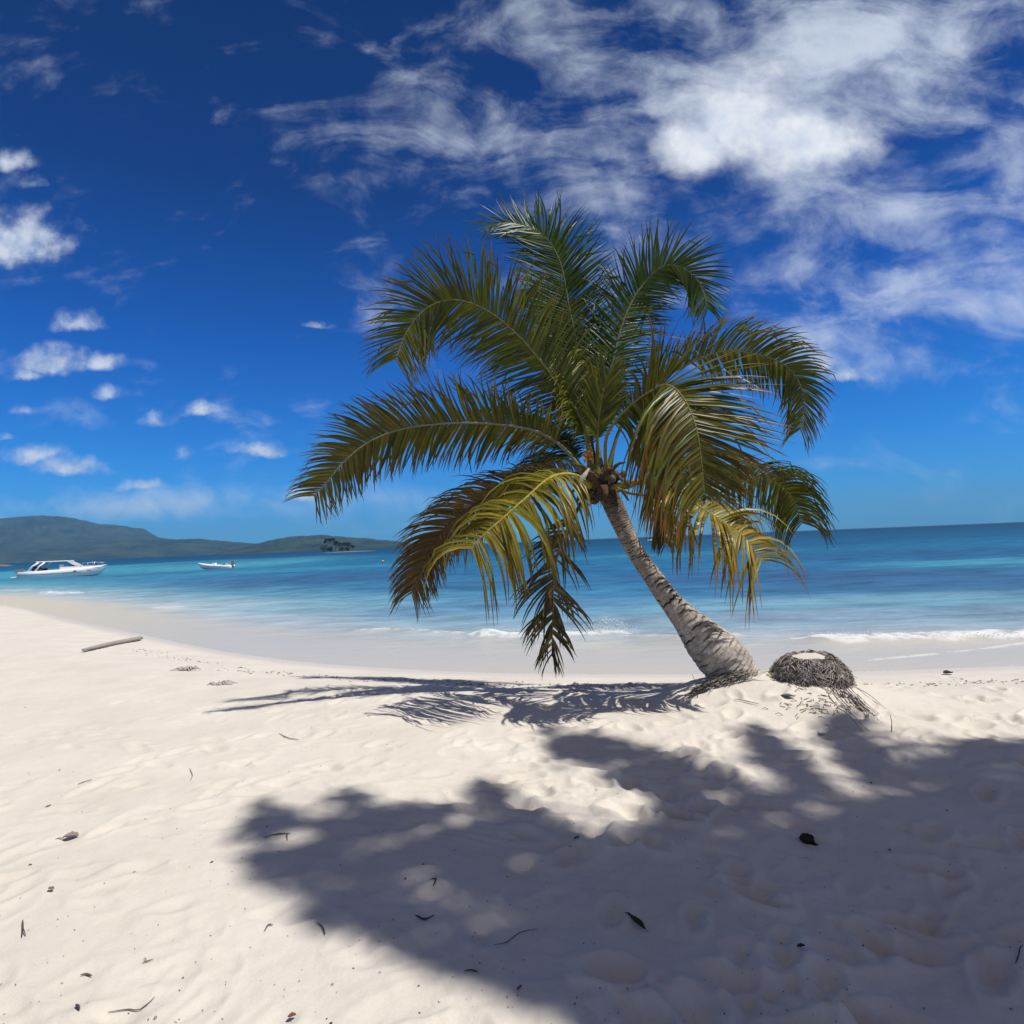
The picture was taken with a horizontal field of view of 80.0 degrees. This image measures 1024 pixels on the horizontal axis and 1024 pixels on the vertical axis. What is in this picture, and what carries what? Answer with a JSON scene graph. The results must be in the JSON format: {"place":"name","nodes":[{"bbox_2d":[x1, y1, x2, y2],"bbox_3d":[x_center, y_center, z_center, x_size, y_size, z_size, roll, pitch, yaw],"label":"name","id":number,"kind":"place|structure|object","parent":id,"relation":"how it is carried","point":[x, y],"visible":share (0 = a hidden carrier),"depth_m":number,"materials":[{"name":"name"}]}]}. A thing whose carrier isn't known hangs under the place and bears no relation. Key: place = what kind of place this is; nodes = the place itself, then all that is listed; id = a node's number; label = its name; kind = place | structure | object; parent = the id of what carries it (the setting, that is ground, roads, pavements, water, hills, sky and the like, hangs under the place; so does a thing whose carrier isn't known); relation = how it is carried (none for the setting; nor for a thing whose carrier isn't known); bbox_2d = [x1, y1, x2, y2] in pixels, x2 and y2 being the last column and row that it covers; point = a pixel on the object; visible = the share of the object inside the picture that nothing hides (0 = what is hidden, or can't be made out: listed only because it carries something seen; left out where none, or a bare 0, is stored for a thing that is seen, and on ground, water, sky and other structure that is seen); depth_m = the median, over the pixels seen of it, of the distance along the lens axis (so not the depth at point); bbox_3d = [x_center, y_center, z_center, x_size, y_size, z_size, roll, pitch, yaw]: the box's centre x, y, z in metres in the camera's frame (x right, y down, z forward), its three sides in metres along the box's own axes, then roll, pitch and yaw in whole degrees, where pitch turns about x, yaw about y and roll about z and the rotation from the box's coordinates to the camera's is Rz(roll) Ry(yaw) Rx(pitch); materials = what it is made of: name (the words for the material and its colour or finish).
{"place":"outdoors","nodes":[
{"label":"outdoors","id":0,"kind":"place"},
{"bbox_2d":[0,515,165,544],"bbox_3d":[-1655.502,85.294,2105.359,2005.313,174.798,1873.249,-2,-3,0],"label":"hills","id":1,"kind":"structure","parent":0,"point":[42,529],"depth_m":1981.18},
{"bbox_2d":[0,539,255,562],"bbox_3d":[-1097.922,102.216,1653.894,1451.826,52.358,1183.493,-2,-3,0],"label":"hills","id":2,"kind":"structure","parent":0,"point":[15,553],"depth_m":1559.19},
{"bbox_2d":[213,535,411,554],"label":"hills","id":3,"kind":"structure","parent":0,"point":[301,543],"depth_m":1252.01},
{"bbox_2d":[325,551,361,552],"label":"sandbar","id":4,"kind":"structure","parent":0,"point":[343,551],"depth_m":339.05,"materials":[{"name":"beige sand"}]},
{"bbox_2d":[319,545,326,552],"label":"islet bush","id":5,"kind":"object","parent":4,"relation":"on","point":[323,547],"visible":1,"depth_m":343.19,"materials":[{"name":"green plant"}]},
{"bbox_2d":[0,605,1023,1023],"bbox_3d":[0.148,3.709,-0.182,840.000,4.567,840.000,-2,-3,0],"label":"beach","id":6,"kind":"structure","parent":0,"point":[688,811],"depth_m":3.38,"materials":[{"name":"beige sand"}]},
{"bbox_2d":[21,920,25,936],"bbox_3d":[-2.198,1.871,2.747,0.015,0.011,0.156,0,-4,-38],"label":"twig","id":7,"kind":"object","parent":6,"relation":"on","point":[23,928],"visible":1,"depth_m":2.73,"materials":[{"name":"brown wood"}]},
{"bbox_2d":[56,831,78,838],"bbox_3d":[-2.667,1.937,3.645,0.146,0.035,0.058,-2,-3,-8],"label":"dry leaf","id":8,"kind":"object","parent":6,"relation":"on","point":[71,834],"visible":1,"depth_m":3.65,"materials":[{"name":"beige plant"}]},
{"bbox_2d":[81,636,142,650],"bbox_3d":[-8.401,2.772,12.882,0.175,0.093,3.358,-1,-7,-16],"label":"driftwood log","id":9,"kind":"object","parent":6,"relation":"on","point":[127,640],"visible":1,"depth_m":12.83,"materials":[{"name":"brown wood"}]},
{"bbox_2d":[109,996,154,1011],"bbox_3d":[-1.404,1.826,2.247,0.149,0.018,0.046,-1,-3,-23],"label":"twig","id":10,"kind":"object","parent":6,"relation":"on","point":[132,1009],"visible":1,"depth_m":2.25,"materials":[{"name":"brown wood"}]},
{"bbox_2d":[171,665,199,670],"bbox_3d":[-4.935,2.352,9.177,0.490,0.074,0.206,-2,-3,0],"label":"seaweed clump","id":11,"kind":"object","parent":6,"relation":"on","point":[187,668],"visible":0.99,"depth_m":9.15,"materials":[{"name":"brown plant"}]},
{"bbox_2d":[207,680,237,685],"bbox_3d":[-3.709,2.181,7.794,0.376,0.049,0.174,-2,-3,0],"label":"seaweed clump","id":12,"kind":"object","parent":6,"relation":"on","point":[225,682],"visible":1,"depth_m":7.81,"materials":[{"name":"brown plant"}]},
{"bbox_2d":[415,915,433,919],"bbox_3d":[-0.391,1.800,2.710,0.088,0.011,0.032,-2,-3,4],"label":"twig","id":13,"kind":"object","parent":6,"relation":"on","point":[422,918],"visible":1,"depth_m":2.70,"materials":[{"name":"brown wood"}]},
{"bbox_2d":[0,650,1023,1023],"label":"beach litter","id":14,"kind":"object","parent":6,"relation":"on","point":[538,762],"visible":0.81,"depth_m":5.36,"materials":[{"name":"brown wood"}]},
{"bbox_2d":[494,928,536,944],"bbox_3d":[0.017,1.770,2.543,0.208,0.014,0.024,0,-3,-36],"label":"twig","id":15,"kind":"object","parent":6,"relation":"on","point":[514,936],"visible":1,"depth_m":2.54,"materials":[{"name":"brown wood"}]},
{"bbox_2d":[281,187,839,698],"bbox_3d":[0.709,-1.095,6.683,5.667,6.311,3.038,-3,-3,15],"label":"coconut palm","id":16,"kind":"object","parent":6,"relation":"on","point":[673,421],"visible":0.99,"depth_m":6.51,"materials":[{"name":"green plant"}]},
{"bbox_2d":[625,912,645,928],"bbox_3d":[0.526,1.748,2.612,0.031,0.022,0.151,-1,-3,-24],"label":"dry leaf","id":17,"kind":"object","parent":6,"relation":"on","point":[638,921],"visible":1,"depth_m":2.60,"materials":[{"name":"brown plant"}]},
{"bbox_2d":[799,833,817,845],"bbox_3d":[1.639,1.787,3.324,0.135,0.060,0.073,-5,-4,39],"label":"coconut husk","id":18,"kind":"object","parent":6,"relation":"on","point":[807,838],"visible":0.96,"depth_m":3.32,"materials":[{"name":"brown plant"}]},
{"bbox_2d":[762,687,861,717],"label":"root litter","id":19,"kind":"object","parent":6,"relation":"on","point":[817,705],"visible":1,"depth_m":5.52,"materials":[{"name":"plant"}]},
{"bbox_2d":[764,649,885,732],"bbox_3d":[3.011,1.615,5.759,0.880,0.435,1.560,-2,-3,0],"label":"palm stump","id":20,"kind":"object","parent":6,"relation":"on","point":[812,668],"visible":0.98,"depth_m":5.94,"materials":[{"name":"grey wood"}]},
{"bbox_2d":[1015,945,1022,963],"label":"twig","id":21,"kind":"object","parent":6,"relation":"on","point":[1018,954],"visible":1,"depth_m":2.41,"materials":[{"name":"brown wood"}]},
{"bbox_2d":[0,522,1023,673],"bbox_3d":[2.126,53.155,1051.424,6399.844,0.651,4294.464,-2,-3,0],"label":"water","id":22,"kind":"structure","parent":0,"point":[321,607],"depth_m":19.19,"materials":[{"name":"blue liquid"}]},
{"bbox_2d":[10,560,106,578],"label":"cabin cruiser","id":23,"kind":"object","parent":22,"relation":"on","point":[76,569],"visible":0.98,"depth_m":70.95,"materials":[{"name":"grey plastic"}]},
{"bbox_2d":[198,561,234,568],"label":"open skiff","id":24,"kind":"object","parent":22,"relation":"on","point":[214,566],"visible":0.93,"depth_m":80.35,"materials":[{"name":"grey plastic"}]},
{"bbox_2d":[505,616,1019,636],"bbox_3d":[4.138,2.195,11.777,9.636,0.347,0.646,-3,-3,19],"label":"sea foam","id":25,"kind":"object","parent":22,"relation":"on","point":[771,632],"visible":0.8,"depth_m":11.38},
{"bbox_2d":[0,0,1023,543],"label":"sky","id":26,"kind":"structure","parent":0,"point":[204,204],"materials":[{"name":"blue"}]}
]}

